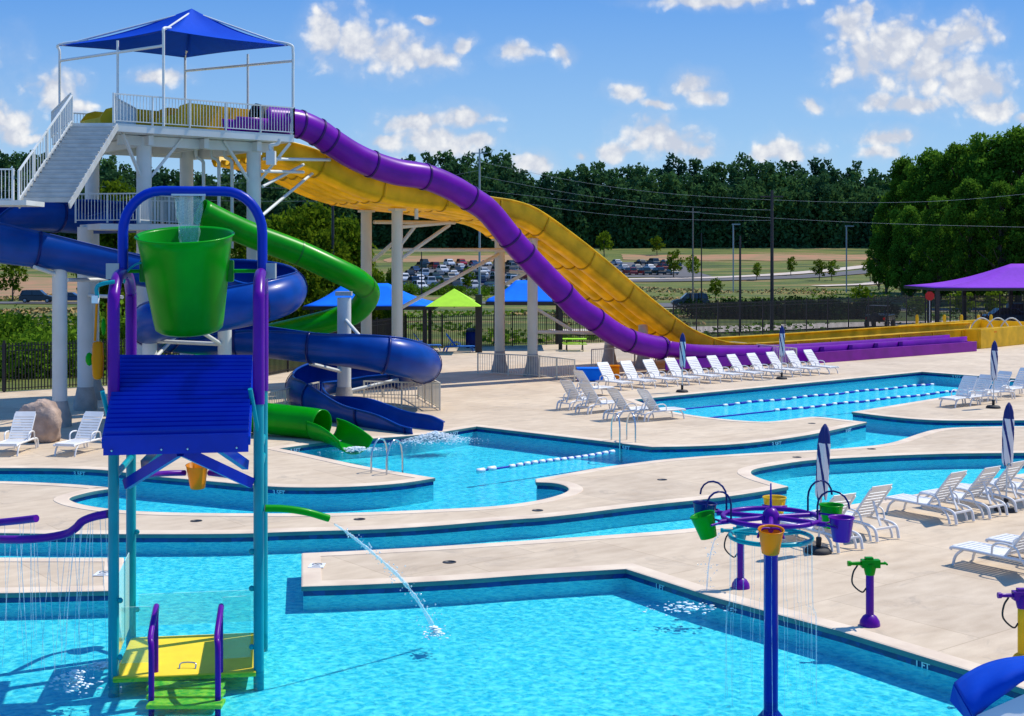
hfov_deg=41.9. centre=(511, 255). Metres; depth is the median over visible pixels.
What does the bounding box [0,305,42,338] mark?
shrub
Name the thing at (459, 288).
shrub
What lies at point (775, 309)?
shrub
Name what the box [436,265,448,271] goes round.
parked car
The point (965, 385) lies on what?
sun lounger
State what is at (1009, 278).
shade canopy
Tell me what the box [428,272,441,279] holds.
parked car
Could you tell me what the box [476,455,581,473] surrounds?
lane rope
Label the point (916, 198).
broadleaf tree
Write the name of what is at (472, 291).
shrub
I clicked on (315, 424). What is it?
tube slide
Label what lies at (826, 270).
path
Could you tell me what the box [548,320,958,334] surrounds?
path
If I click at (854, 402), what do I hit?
lane rope
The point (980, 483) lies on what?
sun lounger
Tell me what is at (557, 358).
deck railing
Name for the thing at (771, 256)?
utility pole
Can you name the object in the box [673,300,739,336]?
perimeter fence
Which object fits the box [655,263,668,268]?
parked car
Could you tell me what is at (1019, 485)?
sun lounger
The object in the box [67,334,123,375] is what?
shrub
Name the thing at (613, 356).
deck railing
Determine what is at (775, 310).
shrub
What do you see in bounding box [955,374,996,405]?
sun lounger
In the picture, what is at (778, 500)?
carousel bucket
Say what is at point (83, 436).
sun lounger
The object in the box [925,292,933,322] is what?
stop sign
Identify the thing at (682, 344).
closed umbrella
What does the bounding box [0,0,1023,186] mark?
sky
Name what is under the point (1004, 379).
sun lounger
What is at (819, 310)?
shrub
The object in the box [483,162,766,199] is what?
power line
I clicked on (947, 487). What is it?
sun lounger
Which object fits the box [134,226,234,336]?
tipping bucket
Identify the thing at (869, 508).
sun lounger
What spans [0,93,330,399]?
slide tower
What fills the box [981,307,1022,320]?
parked car
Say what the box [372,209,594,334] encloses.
support bracing
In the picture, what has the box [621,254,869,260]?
dirt slope
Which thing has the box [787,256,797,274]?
broadleaf tree
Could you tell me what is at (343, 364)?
spiral flume
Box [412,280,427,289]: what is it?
parked car
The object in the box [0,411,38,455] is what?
sun lounger
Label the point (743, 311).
shrub
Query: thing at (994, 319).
entry handrail
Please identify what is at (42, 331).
shrub
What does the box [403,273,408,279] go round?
parked car
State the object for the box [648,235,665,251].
broadleaf tree
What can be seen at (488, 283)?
parked car
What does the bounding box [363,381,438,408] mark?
deck railing
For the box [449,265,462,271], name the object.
parked car
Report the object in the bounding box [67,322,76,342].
shrub
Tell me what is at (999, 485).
sun lounger
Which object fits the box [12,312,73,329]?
shrub
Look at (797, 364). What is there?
sun lounger
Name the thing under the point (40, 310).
dry grass
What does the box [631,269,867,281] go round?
road
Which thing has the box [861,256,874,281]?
broadleaf tree
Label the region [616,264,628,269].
parked car
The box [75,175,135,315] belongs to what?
broadleaf tree
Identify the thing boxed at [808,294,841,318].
shrub
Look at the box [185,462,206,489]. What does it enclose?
bucket
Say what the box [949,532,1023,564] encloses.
sun lounger
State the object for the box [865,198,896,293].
broadleaf tree
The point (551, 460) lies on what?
lane rope
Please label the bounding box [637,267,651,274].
parked car
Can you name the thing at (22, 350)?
perimeter fence
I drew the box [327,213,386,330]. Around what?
broadleaf tree
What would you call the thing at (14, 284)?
broadleaf tree
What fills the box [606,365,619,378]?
storage crate
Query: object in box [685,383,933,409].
lane rope
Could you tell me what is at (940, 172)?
broadleaf tree
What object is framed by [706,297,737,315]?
shrub
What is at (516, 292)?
shade canopy
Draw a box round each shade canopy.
[56,9,294,134]
[302,283,437,343]
[485,280,561,349]
[904,264,1023,321]
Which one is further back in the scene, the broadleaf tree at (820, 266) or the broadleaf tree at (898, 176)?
the broadleaf tree at (820, 266)
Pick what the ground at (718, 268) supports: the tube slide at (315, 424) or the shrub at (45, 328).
the shrub at (45, 328)
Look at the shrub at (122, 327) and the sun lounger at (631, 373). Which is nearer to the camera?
the sun lounger at (631, 373)
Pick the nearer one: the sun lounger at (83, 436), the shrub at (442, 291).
the sun lounger at (83, 436)
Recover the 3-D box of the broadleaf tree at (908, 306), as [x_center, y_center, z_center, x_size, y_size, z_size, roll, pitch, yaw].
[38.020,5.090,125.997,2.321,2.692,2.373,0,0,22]
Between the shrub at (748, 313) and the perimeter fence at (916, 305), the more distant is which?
the shrub at (748, 313)
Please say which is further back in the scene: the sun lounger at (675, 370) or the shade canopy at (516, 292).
the shade canopy at (516, 292)
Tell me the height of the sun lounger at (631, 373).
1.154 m
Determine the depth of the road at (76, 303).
189.28 m
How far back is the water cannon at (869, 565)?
21.63 m
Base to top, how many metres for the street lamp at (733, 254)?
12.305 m
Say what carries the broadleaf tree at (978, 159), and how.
on the ground at (718, 268)
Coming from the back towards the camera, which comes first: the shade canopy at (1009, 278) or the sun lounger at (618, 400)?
the shade canopy at (1009, 278)
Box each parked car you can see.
[19,290,51,302]
[67,292,76,300]
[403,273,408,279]
[404,270,414,275]
[406,276,419,285]
[409,266,419,271]
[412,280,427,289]
[414,262,426,268]
[417,269,429,275]
[420,259,429,264]
[423,276,436,284]
[427,262,439,268]
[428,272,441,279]
[434,270,443,275]
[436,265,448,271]
[443,259,454,265]
[443,272,456,279]
[447,280,460,286]
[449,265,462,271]
[456,259,467,265]
[464,280,477,289]
[468,260,477,264]
[472,276,486,282]
[474,272,488,279]
[477,267,489,272]
[482,281,494,288]
[487,275,494,281]
[505,266,516,272]
[505,275,518,280]
[506,262,517,268]
[610,259,622,264]
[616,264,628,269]
[622,267,637,274]
[631,264,641,268]
[634,259,646,264]
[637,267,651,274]
[644,264,654,268]
[647,258,659,263]
[651,267,665,274]
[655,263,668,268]
[665,269,678,274]
[671,293,709,306]
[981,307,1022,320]
[1005,303,1022,311]
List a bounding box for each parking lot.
[403,264,525,293]
[613,262,712,276]
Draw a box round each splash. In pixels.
[37,669,102,698]
[81,661,107,671]
[319,446,385,452]
[383,431,478,445]
[422,625,450,639]
[642,601,736,618]
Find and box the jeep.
[864,305,890,327]
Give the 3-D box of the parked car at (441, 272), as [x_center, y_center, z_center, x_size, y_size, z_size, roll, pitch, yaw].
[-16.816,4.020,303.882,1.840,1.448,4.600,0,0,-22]
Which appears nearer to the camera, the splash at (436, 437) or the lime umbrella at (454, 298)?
the splash at (436, 437)
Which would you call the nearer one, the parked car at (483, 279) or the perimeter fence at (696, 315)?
the perimeter fence at (696, 315)
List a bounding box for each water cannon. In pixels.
[720,525,755,589]
[847,556,887,627]
[997,588,1023,656]
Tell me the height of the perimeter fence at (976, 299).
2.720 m
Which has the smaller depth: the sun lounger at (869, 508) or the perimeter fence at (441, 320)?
the sun lounger at (869, 508)
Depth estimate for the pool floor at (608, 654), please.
21.49 m
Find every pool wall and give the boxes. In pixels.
[0,375,1023,510]
[0,459,1023,708]
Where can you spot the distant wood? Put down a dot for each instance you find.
(832, 193)
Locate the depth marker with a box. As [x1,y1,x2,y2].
[916,660,929,670]
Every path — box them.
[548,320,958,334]
[629,265,866,278]
[811,282,881,285]
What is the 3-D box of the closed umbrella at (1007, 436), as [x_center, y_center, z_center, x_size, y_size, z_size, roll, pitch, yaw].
[11.637,4.722,31.403,0.529,2.558,0.529,2,0,0]
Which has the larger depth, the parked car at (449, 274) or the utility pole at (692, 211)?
the parked car at (449, 274)
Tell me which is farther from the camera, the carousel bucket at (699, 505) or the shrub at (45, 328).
the shrub at (45, 328)
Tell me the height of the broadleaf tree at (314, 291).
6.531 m
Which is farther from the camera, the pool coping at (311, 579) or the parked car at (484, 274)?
the parked car at (484, 274)
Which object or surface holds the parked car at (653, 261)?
on the parking lot at (683, 272)
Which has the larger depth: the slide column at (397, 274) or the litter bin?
the litter bin
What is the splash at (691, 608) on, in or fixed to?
on the pool water
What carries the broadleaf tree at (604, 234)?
on the ground at (718, 268)
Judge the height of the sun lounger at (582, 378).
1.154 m
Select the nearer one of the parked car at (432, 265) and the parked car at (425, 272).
the parked car at (425, 272)
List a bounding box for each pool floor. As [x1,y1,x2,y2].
[0,468,1023,715]
[119,384,980,512]
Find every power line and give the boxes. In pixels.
[481,190,998,226]
[482,176,756,209]
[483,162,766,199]
[531,204,689,219]
[785,194,1020,202]
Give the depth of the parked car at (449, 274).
284.98 m
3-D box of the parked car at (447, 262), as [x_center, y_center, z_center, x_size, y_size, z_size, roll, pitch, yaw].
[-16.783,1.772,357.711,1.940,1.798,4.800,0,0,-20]
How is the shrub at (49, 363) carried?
on the ground at (718, 268)
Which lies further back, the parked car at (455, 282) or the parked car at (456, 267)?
the parked car at (456, 267)
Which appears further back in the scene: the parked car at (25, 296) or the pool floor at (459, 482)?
the parked car at (25, 296)
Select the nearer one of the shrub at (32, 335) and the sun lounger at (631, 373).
the sun lounger at (631, 373)
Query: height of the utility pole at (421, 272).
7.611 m
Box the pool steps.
[146,603,225,715]
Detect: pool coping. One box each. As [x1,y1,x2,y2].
[0,371,1023,516]
[0,451,1023,694]
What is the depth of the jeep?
110.22 m
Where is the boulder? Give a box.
[19,399,61,442]
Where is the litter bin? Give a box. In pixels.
[465,328,474,347]
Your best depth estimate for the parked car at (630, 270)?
316.10 m
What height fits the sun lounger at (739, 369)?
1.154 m
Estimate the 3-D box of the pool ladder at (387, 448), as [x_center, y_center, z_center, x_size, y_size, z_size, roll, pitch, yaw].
[-3.457,5.884,37.050,0.592,1.632,0.786,0,0,33]
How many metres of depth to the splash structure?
19.83 m
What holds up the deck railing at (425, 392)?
on the pool deck
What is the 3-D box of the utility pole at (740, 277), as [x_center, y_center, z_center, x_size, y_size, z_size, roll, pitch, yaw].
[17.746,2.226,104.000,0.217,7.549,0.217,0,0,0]
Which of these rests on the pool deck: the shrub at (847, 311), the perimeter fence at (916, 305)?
the perimeter fence at (916, 305)
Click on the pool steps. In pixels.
(185, 694)
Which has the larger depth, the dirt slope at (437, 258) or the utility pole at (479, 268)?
the dirt slope at (437, 258)
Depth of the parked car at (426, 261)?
357.12 m
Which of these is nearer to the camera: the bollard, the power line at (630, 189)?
the bollard
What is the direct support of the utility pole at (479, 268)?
on the ground at (718, 268)
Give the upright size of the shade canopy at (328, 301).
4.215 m
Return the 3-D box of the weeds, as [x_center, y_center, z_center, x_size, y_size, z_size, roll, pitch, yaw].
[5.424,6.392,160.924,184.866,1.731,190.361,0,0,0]
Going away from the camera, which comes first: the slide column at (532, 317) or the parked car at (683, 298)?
the slide column at (532, 317)
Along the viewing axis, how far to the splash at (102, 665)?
19.97 m
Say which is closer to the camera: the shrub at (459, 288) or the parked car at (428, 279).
the shrub at (459, 288)
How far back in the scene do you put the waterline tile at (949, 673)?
25.46 m
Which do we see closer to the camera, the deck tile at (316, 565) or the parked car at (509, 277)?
the deck tile at (316, 565)
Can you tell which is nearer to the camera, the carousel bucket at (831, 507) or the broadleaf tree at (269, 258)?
the carousel bucket at (831, 507)
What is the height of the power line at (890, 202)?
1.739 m
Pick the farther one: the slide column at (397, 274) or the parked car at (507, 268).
the parked car at (507, 268)
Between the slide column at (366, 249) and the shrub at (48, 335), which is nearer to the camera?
the slide column at (366, 249)
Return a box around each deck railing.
[268,382,318,404]
[353,386,418,397]
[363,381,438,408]
[418,380,440,409]
[477,353,538,375]
[539,355,574,381]
[591,341,733,366]
[735,342,796,365]
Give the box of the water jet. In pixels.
[334,523,445,635]
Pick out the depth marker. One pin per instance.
(922, 665)
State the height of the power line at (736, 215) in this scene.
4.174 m
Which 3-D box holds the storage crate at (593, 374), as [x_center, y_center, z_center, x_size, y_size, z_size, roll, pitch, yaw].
[3.747,5.673,64.101,1.320,0.605,0.860,0,0,0]
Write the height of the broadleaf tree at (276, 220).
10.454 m
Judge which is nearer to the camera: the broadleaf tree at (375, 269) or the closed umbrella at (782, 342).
the closed umbrella at (782, 342)
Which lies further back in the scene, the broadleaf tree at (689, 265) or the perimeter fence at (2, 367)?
the broadleaf tree at (689, 265)
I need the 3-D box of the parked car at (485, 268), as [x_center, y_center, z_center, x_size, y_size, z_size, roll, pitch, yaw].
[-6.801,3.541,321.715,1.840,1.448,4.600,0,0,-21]
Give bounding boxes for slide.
[80,103,1023,348]
[193,199,379,454]
[222,103,976,369]
[950,656,1023,715]
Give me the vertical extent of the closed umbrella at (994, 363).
2.662 m
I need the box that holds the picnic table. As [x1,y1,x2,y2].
[562,338,586,350]
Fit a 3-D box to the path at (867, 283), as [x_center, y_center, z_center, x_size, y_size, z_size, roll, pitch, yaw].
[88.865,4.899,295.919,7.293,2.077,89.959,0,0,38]
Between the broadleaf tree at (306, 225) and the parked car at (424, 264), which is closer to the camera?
the broadleaf tree at (306, 225)
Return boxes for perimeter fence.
[0,343,2,390]
[3,339,179,391]
[268,316,405,374]
[405,310,672,347]
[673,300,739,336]
[741,295,924,335]
[925,294,1023,322]
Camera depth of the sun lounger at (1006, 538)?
26.62 m
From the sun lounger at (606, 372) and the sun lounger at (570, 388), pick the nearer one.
the sun lounger at (570, 388)
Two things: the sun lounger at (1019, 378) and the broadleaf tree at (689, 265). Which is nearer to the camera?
the sun lounger at (1019, 378)
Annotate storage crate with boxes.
[576,367,603,380]
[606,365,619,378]
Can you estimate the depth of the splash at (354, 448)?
42.30 m
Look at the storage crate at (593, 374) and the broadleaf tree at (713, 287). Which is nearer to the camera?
the storage crate at (593, 374)
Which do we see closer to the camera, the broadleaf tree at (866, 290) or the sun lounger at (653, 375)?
the sun lounger at (653, 375)
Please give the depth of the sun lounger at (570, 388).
52.22 m
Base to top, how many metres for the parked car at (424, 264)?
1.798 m
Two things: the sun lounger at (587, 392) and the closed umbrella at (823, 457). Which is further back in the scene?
the sun lounger at (587, 392)
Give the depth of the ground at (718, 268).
270.07 m
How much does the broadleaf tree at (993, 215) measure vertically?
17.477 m
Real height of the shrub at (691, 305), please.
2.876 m
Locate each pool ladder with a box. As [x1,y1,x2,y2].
[370,438,403,474]
[611,412,635,462]
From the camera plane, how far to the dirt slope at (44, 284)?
270.91 m
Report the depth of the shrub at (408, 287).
233.92 m
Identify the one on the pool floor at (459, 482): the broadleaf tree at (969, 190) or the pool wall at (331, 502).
the pool wall at (331, 502)
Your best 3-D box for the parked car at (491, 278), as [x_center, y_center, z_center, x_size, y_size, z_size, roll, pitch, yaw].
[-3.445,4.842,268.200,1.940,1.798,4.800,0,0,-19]
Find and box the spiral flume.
[0,199,444,433]
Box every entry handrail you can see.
[970,317,992,327]
[986,317,1007,327]
[1000,317,1021,326]
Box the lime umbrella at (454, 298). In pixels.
[426,289,481,351]
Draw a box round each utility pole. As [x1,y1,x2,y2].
[331,206,333,291]
[421,252,421,293]
[472,149,487,293]
[686,208,699,300]
[701,233,701,299]
[739,236,740,331]
[760,190,783,329]
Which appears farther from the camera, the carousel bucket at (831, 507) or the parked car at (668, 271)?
the parked car at (668, 271)
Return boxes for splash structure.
[0,186,330,697]
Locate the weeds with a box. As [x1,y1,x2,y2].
[0,287,1022,377]
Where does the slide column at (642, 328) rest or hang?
on the pool deck
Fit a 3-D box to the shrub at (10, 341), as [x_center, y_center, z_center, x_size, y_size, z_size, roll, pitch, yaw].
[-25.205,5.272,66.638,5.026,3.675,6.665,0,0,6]
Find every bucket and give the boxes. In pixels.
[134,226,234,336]
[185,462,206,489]
[690,510,716,539]
[693,500,716,513]
[758,524,784,555]
[762,495,786,513]
[819,502,843,528]
[828,514,854,542]
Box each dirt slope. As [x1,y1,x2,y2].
[0,277,76,298]
[384,255,512,261]
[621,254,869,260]
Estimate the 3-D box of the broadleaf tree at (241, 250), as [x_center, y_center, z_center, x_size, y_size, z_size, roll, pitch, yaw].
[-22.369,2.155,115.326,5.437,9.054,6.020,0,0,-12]
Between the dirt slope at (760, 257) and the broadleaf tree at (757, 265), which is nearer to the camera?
the broadleaf tree at (757, 265)
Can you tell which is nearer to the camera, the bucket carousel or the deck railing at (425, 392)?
the bucket carousel
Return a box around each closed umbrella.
[676,333,687,392]
[776,325,786,379]
[804,424,831,555]
[986,340,1000,408]
[994,402,1016,512]
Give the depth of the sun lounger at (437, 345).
84.17 m
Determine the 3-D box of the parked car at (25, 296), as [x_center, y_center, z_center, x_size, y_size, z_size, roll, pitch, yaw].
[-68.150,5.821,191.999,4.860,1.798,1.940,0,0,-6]
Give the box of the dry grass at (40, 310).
[0,286,1022,353]
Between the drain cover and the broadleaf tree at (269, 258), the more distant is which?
the broadleaf tree at (269, 258)
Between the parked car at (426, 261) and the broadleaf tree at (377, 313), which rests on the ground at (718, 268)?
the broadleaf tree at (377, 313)
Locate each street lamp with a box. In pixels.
[732,224,739,290]
[845,225,853,292]
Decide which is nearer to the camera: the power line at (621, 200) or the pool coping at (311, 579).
the pool coping at (311, 579)
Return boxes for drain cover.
[443,560,455,563]
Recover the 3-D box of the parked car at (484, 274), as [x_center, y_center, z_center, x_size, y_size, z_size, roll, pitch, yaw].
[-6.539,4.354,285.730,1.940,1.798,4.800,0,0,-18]
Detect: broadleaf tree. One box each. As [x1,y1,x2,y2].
[0,264,28,300]
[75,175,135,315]
[230,242,246,258]
[266,209,294,259]
[267,255,289,323]
[270,263,329,322]
[272,200,355,316]
[298,228,356,314]
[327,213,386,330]
[359,249,387,282]
[372,272,384,334]
[381,268,404,335]
[461,266,475,291]
[595,230,613,256]
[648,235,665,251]
[665,249,684,277]
[684,255,700,273]
[707,277,724,299]
[752,262,761,279]
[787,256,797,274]
[809,259,826,280]
[827,259,839,280]
[850,284,873,301]
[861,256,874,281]
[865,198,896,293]
[866,222,879,289]
[871,153,922,295]
[887,204,929,296]
[889,147,953,281]
[903,295,926,314]
[910,195,965,298]
[921,140,975,293]
[938,176,995,303]
[940,131,1012,300]
[942,291,978,314]
[968,180,1023,306]
[973,123,1023,301]
[984,291,1006,311]
[1006,175,1023,293]
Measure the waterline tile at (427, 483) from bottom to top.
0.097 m
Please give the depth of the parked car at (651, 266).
336.64 m
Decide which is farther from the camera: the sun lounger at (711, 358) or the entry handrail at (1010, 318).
the entry handrail at (1010, 318)
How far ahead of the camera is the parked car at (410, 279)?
266.54 m
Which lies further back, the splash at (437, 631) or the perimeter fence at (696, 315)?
the perimeter fence at (696, 315)
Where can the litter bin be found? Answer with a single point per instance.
(470, 336)
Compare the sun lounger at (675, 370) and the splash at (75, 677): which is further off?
the sun lounger at (675, 370)
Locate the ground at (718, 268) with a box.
[0,247,1022,391]
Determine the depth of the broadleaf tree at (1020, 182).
175.04 m
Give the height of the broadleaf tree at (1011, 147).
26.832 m
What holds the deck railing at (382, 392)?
on the pool deck
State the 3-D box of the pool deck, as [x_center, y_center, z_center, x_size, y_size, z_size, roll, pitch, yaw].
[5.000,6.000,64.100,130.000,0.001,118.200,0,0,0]
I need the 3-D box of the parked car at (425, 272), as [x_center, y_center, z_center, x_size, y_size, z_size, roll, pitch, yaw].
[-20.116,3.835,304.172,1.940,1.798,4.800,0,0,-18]
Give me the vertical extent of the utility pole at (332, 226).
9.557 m
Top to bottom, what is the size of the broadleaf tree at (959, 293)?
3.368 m
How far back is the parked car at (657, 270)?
316.08 m
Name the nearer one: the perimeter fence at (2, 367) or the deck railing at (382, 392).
the deck railing at (382, 392)
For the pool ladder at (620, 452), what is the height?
1.633 m
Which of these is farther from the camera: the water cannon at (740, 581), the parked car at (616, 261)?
the parked car at (616, 261)
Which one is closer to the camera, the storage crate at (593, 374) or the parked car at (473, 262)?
the storage crate at (593, 374)
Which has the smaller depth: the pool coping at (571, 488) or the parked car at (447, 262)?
the pool coping at (571, 488)
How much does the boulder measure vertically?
1.490 m
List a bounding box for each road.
[0,302,671,304]
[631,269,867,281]
[661,305,985,309]
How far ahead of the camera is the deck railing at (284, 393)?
49.46 m
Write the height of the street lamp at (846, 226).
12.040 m
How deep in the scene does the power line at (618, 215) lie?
149.99 m
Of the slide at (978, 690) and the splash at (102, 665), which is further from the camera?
the splash at (102, 665)
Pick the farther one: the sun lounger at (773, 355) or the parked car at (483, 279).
the parked car at (483, 279)
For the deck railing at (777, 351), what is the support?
on the pool deck
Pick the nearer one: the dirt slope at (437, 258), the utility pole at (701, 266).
the utility pole at (701, 266)
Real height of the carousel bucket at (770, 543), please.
0.371 m
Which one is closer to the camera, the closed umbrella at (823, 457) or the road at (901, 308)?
the closed umbrella at (823, 457)
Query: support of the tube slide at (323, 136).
on the pool deck
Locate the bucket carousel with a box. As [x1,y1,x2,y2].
[700,480,849,715]
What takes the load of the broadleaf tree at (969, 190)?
on the ground at (718, 268)
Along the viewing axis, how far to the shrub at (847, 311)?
133.15 m
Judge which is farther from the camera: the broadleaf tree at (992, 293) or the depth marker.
the broadleaf tree at (992, 293)
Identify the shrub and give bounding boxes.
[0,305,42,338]
[0,320,76,368]
[0,325,71,381]
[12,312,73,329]
[15,325,76,342]
[17,343,105,378]
[19,322,51,332]
[20,329,76,346]
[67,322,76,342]
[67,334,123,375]
[99,300,163,354]
[403,281,419,294]
[411,286,437,294]
[428,279,449,295]
[446,283,466,294]
[462,285,492,295]
[476,284,494,294]
[679,297,727,319]
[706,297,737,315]
[711,297,742,318]
[727,296,761,319]
[733,300,757,318]
[748,297,786,319]
[753,298,790,319]
[761,294,802,319]
[795,295,841,319]
[796,297,849,319]
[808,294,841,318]
[839,302,857,319]
[855,298,888,314]
[866,299,901,317]
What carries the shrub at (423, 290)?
on the ground at (718, 268)
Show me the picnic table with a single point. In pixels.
(566, 342)
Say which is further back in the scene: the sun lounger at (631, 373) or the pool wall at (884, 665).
the sun lounger at (631, 373)
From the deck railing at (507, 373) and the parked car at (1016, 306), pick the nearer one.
the deck railing at (507, 373)
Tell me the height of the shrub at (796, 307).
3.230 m
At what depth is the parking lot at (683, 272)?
318.43 m
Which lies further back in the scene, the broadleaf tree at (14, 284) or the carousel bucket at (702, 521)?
the broadleaf tree at (14, 284)
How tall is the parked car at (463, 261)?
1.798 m
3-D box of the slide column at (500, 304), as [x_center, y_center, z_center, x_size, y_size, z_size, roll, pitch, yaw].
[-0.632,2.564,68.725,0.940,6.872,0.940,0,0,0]
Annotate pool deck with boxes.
[0,343,1023,663]
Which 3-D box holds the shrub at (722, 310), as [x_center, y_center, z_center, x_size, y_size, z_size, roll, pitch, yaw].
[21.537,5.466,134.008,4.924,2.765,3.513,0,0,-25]
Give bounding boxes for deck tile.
[93,571,107,575]
[308,563,325,567]
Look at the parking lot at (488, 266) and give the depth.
333.19 m
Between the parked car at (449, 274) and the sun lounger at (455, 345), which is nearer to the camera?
the sun lounger at (455, 345)
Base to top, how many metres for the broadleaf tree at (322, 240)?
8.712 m
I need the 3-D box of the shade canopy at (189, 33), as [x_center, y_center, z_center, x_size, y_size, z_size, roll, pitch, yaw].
[-14.012,-7.599,55.449,8.468,5.278,5.773,0,0,40]
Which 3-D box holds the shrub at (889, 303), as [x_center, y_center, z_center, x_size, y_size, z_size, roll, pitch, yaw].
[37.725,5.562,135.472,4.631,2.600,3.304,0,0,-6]
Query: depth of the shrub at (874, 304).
133.67 m
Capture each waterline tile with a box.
[0,373,1023,502]
[0,456,1023,697]
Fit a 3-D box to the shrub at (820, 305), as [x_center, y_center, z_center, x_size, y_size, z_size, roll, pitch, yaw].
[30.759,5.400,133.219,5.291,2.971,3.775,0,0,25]
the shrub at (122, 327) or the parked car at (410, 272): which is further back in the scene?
the parked car at (410, 272)
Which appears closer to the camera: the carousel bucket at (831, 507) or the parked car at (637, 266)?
the carousel bucket at (831, 507)
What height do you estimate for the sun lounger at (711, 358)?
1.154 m
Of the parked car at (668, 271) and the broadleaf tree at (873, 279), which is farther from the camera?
the parked car at (668, 271)
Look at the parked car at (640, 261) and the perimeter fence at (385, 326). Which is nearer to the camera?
the perimeter fence at (385, 326)
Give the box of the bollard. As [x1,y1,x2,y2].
[915,315,918,323]
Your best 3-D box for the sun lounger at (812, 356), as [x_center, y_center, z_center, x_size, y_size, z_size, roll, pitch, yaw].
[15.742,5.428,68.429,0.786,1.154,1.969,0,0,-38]
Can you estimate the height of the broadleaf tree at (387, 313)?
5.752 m
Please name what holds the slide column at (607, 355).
on the pool deck
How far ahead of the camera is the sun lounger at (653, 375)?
62.14 m
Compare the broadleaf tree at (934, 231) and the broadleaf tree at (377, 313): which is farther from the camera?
the broadleaf tree at (934, 231)
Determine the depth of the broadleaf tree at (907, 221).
199.14 m
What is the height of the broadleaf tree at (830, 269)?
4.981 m
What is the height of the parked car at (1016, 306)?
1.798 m
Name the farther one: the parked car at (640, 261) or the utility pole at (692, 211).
the parked car at (640, 261)
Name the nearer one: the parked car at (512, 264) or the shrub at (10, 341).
the shrub at (10, 341)
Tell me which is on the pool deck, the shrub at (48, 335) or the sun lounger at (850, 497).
the sun lounger at (850, 497)
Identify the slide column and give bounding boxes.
[358,210,374,334]
[388,208,405,336]
[491,239,506,372]
[523,238,541,376]
[601,341,617,364]
[634,324,651,368]
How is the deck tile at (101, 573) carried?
on the pool coping at (311, 579)
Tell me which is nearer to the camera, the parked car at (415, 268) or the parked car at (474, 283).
the parked car at (474, 283)
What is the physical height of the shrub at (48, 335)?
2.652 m
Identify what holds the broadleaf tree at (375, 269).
on the ground at (718, 268)
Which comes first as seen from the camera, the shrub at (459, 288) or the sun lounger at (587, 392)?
the sun lounger at (587, 392)
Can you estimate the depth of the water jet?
21.29 m
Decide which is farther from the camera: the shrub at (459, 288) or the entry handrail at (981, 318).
the shrub at (459, 288)
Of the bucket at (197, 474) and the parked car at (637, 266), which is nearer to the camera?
the bucket at (197, 474)
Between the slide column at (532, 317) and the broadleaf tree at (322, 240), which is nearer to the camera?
the slide column at (532, 317)
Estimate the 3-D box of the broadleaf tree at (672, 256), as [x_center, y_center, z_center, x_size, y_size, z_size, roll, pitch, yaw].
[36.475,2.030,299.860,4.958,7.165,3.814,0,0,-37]
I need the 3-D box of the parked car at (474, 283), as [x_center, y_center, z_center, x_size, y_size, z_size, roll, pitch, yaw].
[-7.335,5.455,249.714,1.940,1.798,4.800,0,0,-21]
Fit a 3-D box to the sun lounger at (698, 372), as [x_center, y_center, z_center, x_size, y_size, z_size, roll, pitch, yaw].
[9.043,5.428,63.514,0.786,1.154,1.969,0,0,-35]
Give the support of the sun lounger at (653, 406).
on the pool deck
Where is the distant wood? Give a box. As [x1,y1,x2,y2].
[0,146,1022,247]
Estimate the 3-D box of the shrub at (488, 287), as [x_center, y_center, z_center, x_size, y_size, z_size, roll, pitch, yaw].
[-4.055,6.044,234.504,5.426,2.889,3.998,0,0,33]
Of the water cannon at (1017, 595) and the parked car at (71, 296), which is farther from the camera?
the parked car at (71, 296)
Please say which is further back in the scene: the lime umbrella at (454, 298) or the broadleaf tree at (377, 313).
the broadleaf tree at (377, 313)
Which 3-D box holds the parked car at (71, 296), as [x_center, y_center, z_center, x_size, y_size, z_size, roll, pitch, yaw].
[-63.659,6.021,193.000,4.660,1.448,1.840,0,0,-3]
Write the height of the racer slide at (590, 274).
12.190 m
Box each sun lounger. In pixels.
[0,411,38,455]
[53,411,103,456]
[413,333,441,350]
[443,333,474,351]
[556,380,602,409]
[573,370,613,396]
[575,383,622,413]
[594,362,633,390]
[602,388,653,420]
[617,360,656,388]
[632,389,685,421]
[639,359,678,386]
[661,358,700,384]
[683,356,721,383]
[703,355,742,381]
[723,354,763,379]
[743,353,782,378]
[763,352,801,376]
[780,493,863,552]
[782,350,820,375]
[800,349,838,373]
[811,484,899,541]
[884,470,974,524]
[919,466,1008,518]
[939,375,980,407]
[946,461,1023,511]
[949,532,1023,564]
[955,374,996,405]
[973,371,1015,401]
[985,533,1019,556]
[989,477,1023,492]
[997,367,1023,395]
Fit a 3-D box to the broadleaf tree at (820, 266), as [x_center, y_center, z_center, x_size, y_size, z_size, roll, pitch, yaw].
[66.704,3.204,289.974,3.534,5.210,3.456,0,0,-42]
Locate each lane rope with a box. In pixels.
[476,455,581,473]
[508,450,614,468]
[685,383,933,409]
[710,390,959,417]
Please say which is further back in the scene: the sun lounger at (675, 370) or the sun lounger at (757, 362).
the sun lounger at (757, 362)
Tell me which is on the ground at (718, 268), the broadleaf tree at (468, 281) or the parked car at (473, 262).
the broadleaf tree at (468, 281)
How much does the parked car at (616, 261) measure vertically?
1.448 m
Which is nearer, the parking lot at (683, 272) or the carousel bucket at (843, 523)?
the carousel bucket at (843, 523)
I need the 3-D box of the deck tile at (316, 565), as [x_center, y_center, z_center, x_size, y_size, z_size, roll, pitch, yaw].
[-3.769,5.979,25.824,0.300,0.023,0.360,0,0,0]

